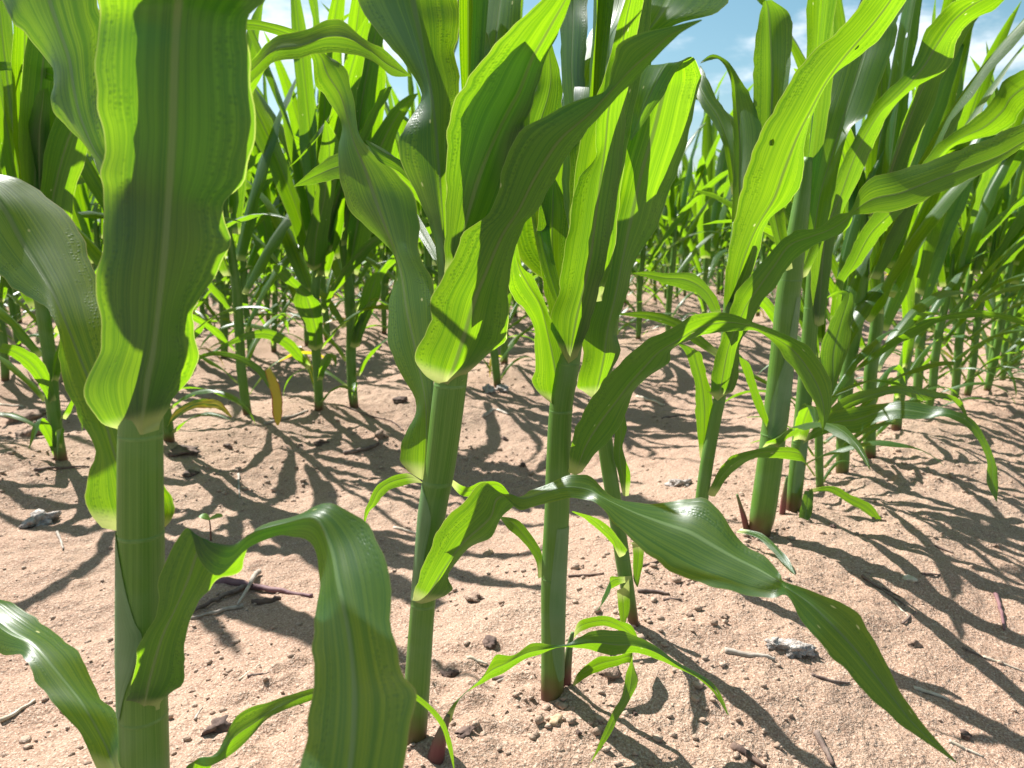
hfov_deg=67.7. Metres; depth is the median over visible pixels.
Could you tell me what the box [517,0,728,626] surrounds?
corn plant
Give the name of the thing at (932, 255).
corn plant
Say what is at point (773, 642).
pale lump
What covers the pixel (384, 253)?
corn plant
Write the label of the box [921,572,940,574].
twig
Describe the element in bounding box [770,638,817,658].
pale lump
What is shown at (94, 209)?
corn plant
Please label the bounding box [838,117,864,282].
corn plant
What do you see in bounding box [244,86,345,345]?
corn plant
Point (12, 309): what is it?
corn plant
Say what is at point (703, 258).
corn plant
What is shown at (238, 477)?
straw
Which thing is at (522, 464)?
bark bit
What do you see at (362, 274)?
corn plant
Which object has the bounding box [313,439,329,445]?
bark bit
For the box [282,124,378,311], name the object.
corn plant
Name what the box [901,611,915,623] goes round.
twig
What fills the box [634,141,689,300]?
corn plant
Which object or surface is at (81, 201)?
corn plant
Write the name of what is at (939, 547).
twig
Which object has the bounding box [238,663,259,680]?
straw
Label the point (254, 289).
corn plant
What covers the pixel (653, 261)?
distant corn
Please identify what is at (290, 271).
corn plant
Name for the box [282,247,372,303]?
corn plant
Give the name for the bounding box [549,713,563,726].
wood chip
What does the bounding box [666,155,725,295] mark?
corn plant
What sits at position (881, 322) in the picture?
corn plant
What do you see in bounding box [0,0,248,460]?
corn plant
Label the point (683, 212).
corn plant
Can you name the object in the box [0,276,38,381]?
corn plant
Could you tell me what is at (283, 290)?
corn plant
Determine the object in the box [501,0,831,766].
corn plant
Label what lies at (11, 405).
straw
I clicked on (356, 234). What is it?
corn plant
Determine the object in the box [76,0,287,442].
corn plant
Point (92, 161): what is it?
corn plant
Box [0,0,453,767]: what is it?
corn plant
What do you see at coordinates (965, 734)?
bark bit
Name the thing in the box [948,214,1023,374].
corn plant
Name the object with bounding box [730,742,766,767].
twig
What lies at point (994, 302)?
corn plant
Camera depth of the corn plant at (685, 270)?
4.71 m
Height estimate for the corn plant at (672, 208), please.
0.992 m
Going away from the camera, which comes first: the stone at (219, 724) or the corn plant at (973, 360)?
the stone at (219, 724)
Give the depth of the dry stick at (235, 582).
0.94 m
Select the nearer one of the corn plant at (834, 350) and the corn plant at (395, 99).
the corn plant at (834, 350)
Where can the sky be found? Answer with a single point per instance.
(729, 33)
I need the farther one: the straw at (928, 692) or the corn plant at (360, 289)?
the corn plant at (360, 289)
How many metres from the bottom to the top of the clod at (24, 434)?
0.037 m
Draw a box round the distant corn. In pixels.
[97,207,974,275]
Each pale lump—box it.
[19,508,61,527]
[482,383,495,392]
[495,383,508,392]
[664,479,691,486]
[764,637,781,648]
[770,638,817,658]
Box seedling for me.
[199,513,222,540]
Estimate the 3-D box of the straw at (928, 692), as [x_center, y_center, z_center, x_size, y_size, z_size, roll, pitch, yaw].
[0.383,0.282,0.698,0.030,0.008,0.005,4,12,20]
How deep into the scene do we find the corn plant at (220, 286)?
2.50 m
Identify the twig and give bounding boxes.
[33,465,88,470]
[247,673,263,677]
[343,405,403,430]
[343,442,379,454]
[492,669,528,679]
[568,572,603,577]
[637,589,668,594]
[643,560,658,566]
[661,414,685,418]
[663,598,681,600]
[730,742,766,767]
[811,672,849,683]
[813,729,835,766]
[861,574,905,605]
[882,587,900,596]
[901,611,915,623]
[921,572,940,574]
[934,545,953,553]
[962,646,985,658]
[993,592,1004,629]
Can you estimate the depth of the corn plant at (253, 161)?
2.37 m
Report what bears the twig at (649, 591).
on the ground
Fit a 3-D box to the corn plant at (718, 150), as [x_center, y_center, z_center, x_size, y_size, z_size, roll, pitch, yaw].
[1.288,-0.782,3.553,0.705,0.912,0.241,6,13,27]
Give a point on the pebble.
(908, 577)
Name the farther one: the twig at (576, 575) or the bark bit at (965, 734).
the twig at (576, 575)
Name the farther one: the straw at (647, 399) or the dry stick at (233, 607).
the straw at (647, 399)
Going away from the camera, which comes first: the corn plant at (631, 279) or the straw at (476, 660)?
the straw at (476, 660)
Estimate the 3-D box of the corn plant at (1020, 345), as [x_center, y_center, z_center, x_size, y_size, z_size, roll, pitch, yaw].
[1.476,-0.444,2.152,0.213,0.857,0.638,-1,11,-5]
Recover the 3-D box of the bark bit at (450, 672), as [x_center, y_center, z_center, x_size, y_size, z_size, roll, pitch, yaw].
[-0.056,0.262,0.688,0.019,0.010,0.011,3,12,12]
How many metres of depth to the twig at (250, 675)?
0.69 m
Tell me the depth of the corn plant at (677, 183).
4.31 m
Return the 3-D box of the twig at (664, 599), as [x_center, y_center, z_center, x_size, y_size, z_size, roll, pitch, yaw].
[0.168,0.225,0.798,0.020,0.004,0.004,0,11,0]
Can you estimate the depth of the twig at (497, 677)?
0.68 m
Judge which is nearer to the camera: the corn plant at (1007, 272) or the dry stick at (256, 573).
the dry stick at (256, 573)
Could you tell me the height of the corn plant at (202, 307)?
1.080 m
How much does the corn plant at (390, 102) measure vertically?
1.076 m
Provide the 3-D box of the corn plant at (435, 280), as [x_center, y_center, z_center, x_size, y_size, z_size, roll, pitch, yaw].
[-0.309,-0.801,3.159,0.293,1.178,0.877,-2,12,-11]
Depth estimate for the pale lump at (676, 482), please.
1.24 m
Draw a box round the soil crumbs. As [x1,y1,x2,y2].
[0,331,1023,767]
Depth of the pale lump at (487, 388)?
1.92 m
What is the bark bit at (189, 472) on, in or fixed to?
on the ground
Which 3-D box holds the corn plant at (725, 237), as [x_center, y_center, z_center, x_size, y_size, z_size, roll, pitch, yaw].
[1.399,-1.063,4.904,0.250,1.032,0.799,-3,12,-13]
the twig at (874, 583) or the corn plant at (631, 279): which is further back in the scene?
the corn plant at (631, 279)
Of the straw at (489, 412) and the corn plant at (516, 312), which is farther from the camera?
the corn plant at (516, 312)
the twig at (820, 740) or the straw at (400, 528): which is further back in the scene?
the straw at (400, 528)
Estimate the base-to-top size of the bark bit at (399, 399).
0.018 m
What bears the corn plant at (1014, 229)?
on the ground
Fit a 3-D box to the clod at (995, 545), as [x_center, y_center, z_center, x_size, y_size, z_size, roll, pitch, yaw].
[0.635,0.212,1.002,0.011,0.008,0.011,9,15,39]
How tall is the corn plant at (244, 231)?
0.988 m
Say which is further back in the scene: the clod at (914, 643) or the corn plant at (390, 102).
the corn plant at (390, 102)
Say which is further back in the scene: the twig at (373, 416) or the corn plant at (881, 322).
the twig at (373, 416)
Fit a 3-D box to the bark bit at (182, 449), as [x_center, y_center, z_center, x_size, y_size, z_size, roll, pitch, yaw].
[-0.598,0.120,1.383,0.068,0.014,0.062,11,16,43]
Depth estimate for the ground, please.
0.92 m
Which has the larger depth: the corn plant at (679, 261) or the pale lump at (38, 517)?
the corn plant at (679, 261)
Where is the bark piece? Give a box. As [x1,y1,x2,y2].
[251,596,280,604]
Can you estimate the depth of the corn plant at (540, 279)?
3.70 m
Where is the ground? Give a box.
[0,261,1023,767]
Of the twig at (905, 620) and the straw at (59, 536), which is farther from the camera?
the straw at (59, 536)
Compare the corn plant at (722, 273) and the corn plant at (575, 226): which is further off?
the corn plant at (722, 273)
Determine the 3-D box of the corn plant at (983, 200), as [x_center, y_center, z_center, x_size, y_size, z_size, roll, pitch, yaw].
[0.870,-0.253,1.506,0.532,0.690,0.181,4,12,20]
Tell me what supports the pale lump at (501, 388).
on the ground
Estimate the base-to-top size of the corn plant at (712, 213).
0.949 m
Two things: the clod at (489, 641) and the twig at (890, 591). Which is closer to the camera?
the clod at (489, 641)
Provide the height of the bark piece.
0.011 m
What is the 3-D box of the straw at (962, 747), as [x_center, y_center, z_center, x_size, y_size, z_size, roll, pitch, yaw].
[0.372,0.299,0.626,0.026,0.010,0.004,5,12,25]
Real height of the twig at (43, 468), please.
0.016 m
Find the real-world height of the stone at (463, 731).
0.004 m
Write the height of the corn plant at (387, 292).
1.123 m
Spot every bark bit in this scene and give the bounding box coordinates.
[168,444,201,456]
[182,469,199,476]
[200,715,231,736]
[223,443,232,448]
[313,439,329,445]
[392,396,407,403]
[440,668,459,676]
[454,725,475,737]
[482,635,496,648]
[518,461,525,467]
[959,728,971,740]
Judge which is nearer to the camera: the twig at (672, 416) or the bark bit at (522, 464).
the bark bit at (522, 464)
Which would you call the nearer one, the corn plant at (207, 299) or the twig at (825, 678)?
the twig at (825, 678)
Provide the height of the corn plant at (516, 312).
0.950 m
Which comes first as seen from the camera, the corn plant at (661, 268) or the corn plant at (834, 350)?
the corn plant at (834, 350)
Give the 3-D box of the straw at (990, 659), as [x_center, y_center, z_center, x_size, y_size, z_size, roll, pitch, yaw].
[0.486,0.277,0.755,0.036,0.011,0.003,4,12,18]
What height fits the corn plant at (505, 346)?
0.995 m
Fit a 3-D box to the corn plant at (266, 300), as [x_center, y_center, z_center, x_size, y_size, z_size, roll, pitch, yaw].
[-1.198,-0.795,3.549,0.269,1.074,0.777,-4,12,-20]
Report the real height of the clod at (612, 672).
0.014 m
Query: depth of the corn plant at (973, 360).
1.76 m
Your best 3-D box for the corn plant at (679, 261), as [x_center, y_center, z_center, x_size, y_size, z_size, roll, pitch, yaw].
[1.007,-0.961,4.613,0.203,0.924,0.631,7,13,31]
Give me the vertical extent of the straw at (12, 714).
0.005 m
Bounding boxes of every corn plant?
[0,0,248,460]
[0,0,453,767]
[0,167,84,356]
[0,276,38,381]
[3,285,53,345]
[3,291,32,316]
[4,155,98,316]
[4,288,35,322]
[8,153,99,340]
[26,174,103,334]
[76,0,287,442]
[78,4,348,415]
[87,150,103,212]
[92,195,99,266]
[99,92,301,355]
[193,144,283,365]
[195,293,206,328]
[196,144,299,357]
[196,178,264,328]
[200,0,427,411]
[204,291,216,308]
[219,73,317,352]
[227,224,282,311]
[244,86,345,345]
[247,0,956,764]
[247,32,344,340]
[247,176,295,317]
[249,142,283,323]
[255,0,431,407]
[279,249,292,298]
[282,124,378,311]
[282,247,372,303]
[293,1,542,327]
[331,159,399,318]
[355,121,402,333]
[355,233,373,294]
[358,232,390,290]
[359,250,393,310]
[377,116,547,387]
[386,73,437,270]
[388,81,429,263]
[408,82,437,290]
[489,0,534,374]
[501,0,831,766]
[509,95,564,340]
[511,272,544,316]
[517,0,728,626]
[517,277,542,308]
[619,123,727,338]
[619,273,655,331]
[620,0,1023,529]
[623,71,752,337]
[624,233,660,303]
[628,171,693,296]
[633,260,646,285]
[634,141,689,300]
[649,142,723,298]
[653,209,691,284]
[662,92,733,319]
[662,152,697,298]
[663,158,732,295]
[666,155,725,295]
[690,173,728,284]
[691,0,1023,473]
[702,0,1023,458]
[708,149,926,487]
[710,214,731,292]
[712,174,732,294]
[716,134,864,299]
[736,269,997,573]
[739,0,1023,537]
[756,136,809,319]
[827,174,865,305]
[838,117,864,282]
[855,2,1023,399]
[864,130,1023,406]
[873,0,995,430]
[898,108,1023,397]
[899,88,1023,390]
[914,42,1023,395]
[943,185,1023,380]
[947,222,1023,356]
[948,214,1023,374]
[966,202,1023,367]
[969,55,1023,393]
[980,270,1023,360]
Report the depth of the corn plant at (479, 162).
0.50 m
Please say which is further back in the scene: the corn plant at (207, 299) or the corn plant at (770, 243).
the corn plant at (207, 299)
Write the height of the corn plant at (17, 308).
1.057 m
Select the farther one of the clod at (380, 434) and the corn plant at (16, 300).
the corn plant at (16, 300)
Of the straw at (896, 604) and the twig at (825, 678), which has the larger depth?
the straw at (896, 604)
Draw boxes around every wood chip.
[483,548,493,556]
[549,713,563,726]
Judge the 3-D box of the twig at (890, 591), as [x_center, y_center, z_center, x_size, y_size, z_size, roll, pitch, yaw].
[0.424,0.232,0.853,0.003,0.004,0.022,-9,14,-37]
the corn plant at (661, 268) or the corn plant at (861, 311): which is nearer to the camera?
the corn plant at (861, 311)
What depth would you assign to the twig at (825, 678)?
0.68 m
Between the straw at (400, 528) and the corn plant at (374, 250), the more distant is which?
the corn plant at (374, 250)
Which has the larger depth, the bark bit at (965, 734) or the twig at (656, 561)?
the twig at (656, 561)
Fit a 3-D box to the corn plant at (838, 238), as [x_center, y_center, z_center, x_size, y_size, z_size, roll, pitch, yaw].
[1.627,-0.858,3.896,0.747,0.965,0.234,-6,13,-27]
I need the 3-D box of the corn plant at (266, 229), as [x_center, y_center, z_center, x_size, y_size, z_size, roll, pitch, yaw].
[-0.783,-0.594,2.627,0.232,1.001,0.652,1,11,3]
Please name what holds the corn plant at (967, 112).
on the ground
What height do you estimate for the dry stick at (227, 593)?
0.017 m
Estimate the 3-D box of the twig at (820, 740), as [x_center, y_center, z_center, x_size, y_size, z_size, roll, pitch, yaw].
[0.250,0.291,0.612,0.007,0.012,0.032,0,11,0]
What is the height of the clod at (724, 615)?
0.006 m
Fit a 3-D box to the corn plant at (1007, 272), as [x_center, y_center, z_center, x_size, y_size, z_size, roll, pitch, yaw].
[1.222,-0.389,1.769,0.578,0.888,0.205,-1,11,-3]
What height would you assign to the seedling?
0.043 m
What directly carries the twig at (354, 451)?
on the ground
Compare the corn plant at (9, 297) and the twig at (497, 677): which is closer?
the twig at (497, 677)
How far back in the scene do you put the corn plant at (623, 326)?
2.64 m
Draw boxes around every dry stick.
[190,603,243,619]
[194,584,246,611]
[214,577,312,596]
[237,569,261,604]
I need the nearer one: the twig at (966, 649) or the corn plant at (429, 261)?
the twig at (966, 649)
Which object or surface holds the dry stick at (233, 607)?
on the ground
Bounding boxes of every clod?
[3,409,46,423]
[15,428,42,437]
[374,429,388,439]
[463,591,484,602]
[599,666,619,677]
[685,612,693,617]
[718,613,728,618]
[907,639,922,647]
[991,543,999,547]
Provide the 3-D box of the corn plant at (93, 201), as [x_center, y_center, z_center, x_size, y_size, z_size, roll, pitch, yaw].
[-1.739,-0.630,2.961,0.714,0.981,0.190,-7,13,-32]
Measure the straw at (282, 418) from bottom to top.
0.010 m
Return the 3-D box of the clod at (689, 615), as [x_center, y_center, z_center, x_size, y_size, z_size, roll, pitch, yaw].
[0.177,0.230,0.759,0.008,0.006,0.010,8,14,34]
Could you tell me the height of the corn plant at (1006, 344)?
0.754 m
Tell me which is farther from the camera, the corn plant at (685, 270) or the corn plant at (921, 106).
the corn plant at (685, 270)
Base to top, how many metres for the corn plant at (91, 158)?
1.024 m
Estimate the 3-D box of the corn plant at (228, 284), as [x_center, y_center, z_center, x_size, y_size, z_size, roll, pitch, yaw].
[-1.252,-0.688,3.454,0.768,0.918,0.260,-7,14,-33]
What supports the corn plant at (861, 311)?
on the ground
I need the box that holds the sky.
[12,0,1023,177]
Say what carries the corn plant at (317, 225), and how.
on the ground
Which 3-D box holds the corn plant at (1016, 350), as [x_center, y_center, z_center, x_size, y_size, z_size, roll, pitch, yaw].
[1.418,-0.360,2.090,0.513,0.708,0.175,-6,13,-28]
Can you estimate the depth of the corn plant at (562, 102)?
2.34 m
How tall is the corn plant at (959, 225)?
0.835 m
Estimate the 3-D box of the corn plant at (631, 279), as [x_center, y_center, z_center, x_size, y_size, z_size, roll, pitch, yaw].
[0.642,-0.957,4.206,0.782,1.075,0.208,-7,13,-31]
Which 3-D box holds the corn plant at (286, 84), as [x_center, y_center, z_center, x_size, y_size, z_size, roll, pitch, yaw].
[-0.762,-0.673,2.813,0.216,1.066,0.768,4,12,19]
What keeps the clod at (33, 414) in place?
on the ground
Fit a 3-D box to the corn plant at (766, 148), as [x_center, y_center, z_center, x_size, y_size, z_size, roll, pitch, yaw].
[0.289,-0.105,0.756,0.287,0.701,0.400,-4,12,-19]
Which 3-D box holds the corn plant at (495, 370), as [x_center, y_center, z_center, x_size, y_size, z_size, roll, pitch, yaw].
[-0.104,-0.479,1.904,0.668,1.027,0.238,-5,12,-25]
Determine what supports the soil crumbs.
on the ground
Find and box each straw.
[0,403,24,406]
[0,699,35,722]
[55,531,63,548]
[237,473,240,497]
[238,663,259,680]
[264,410,308,424]
[393,526,415,533]
[467,655,487,664]
[481,408,508,417]
[636,395,664,405]
[724,647,774,659]
[893,600,907,615]
[914,686,948,700]
[948,739,983,757]
[983,655,1023,671]
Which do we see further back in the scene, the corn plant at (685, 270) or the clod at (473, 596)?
the corn plant at (685, 270)
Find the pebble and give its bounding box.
[902,574,917,581]
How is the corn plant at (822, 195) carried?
on the ground
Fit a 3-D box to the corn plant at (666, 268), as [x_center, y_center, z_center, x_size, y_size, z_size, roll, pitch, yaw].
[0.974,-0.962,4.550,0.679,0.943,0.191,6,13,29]
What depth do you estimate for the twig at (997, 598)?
0.85 m
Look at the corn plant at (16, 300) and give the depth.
2.13 m
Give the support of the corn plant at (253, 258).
on the ground
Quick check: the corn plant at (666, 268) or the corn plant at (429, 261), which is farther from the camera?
the corn plant at (666, 268)
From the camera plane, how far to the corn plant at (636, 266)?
5.97 m
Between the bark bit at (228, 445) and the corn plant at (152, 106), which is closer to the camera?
the corn plant at (152, 106)
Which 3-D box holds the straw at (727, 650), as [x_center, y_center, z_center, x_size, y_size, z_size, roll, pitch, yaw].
[0.218,0.248,0.702,0.045,0.007,0.007,3,12,15]

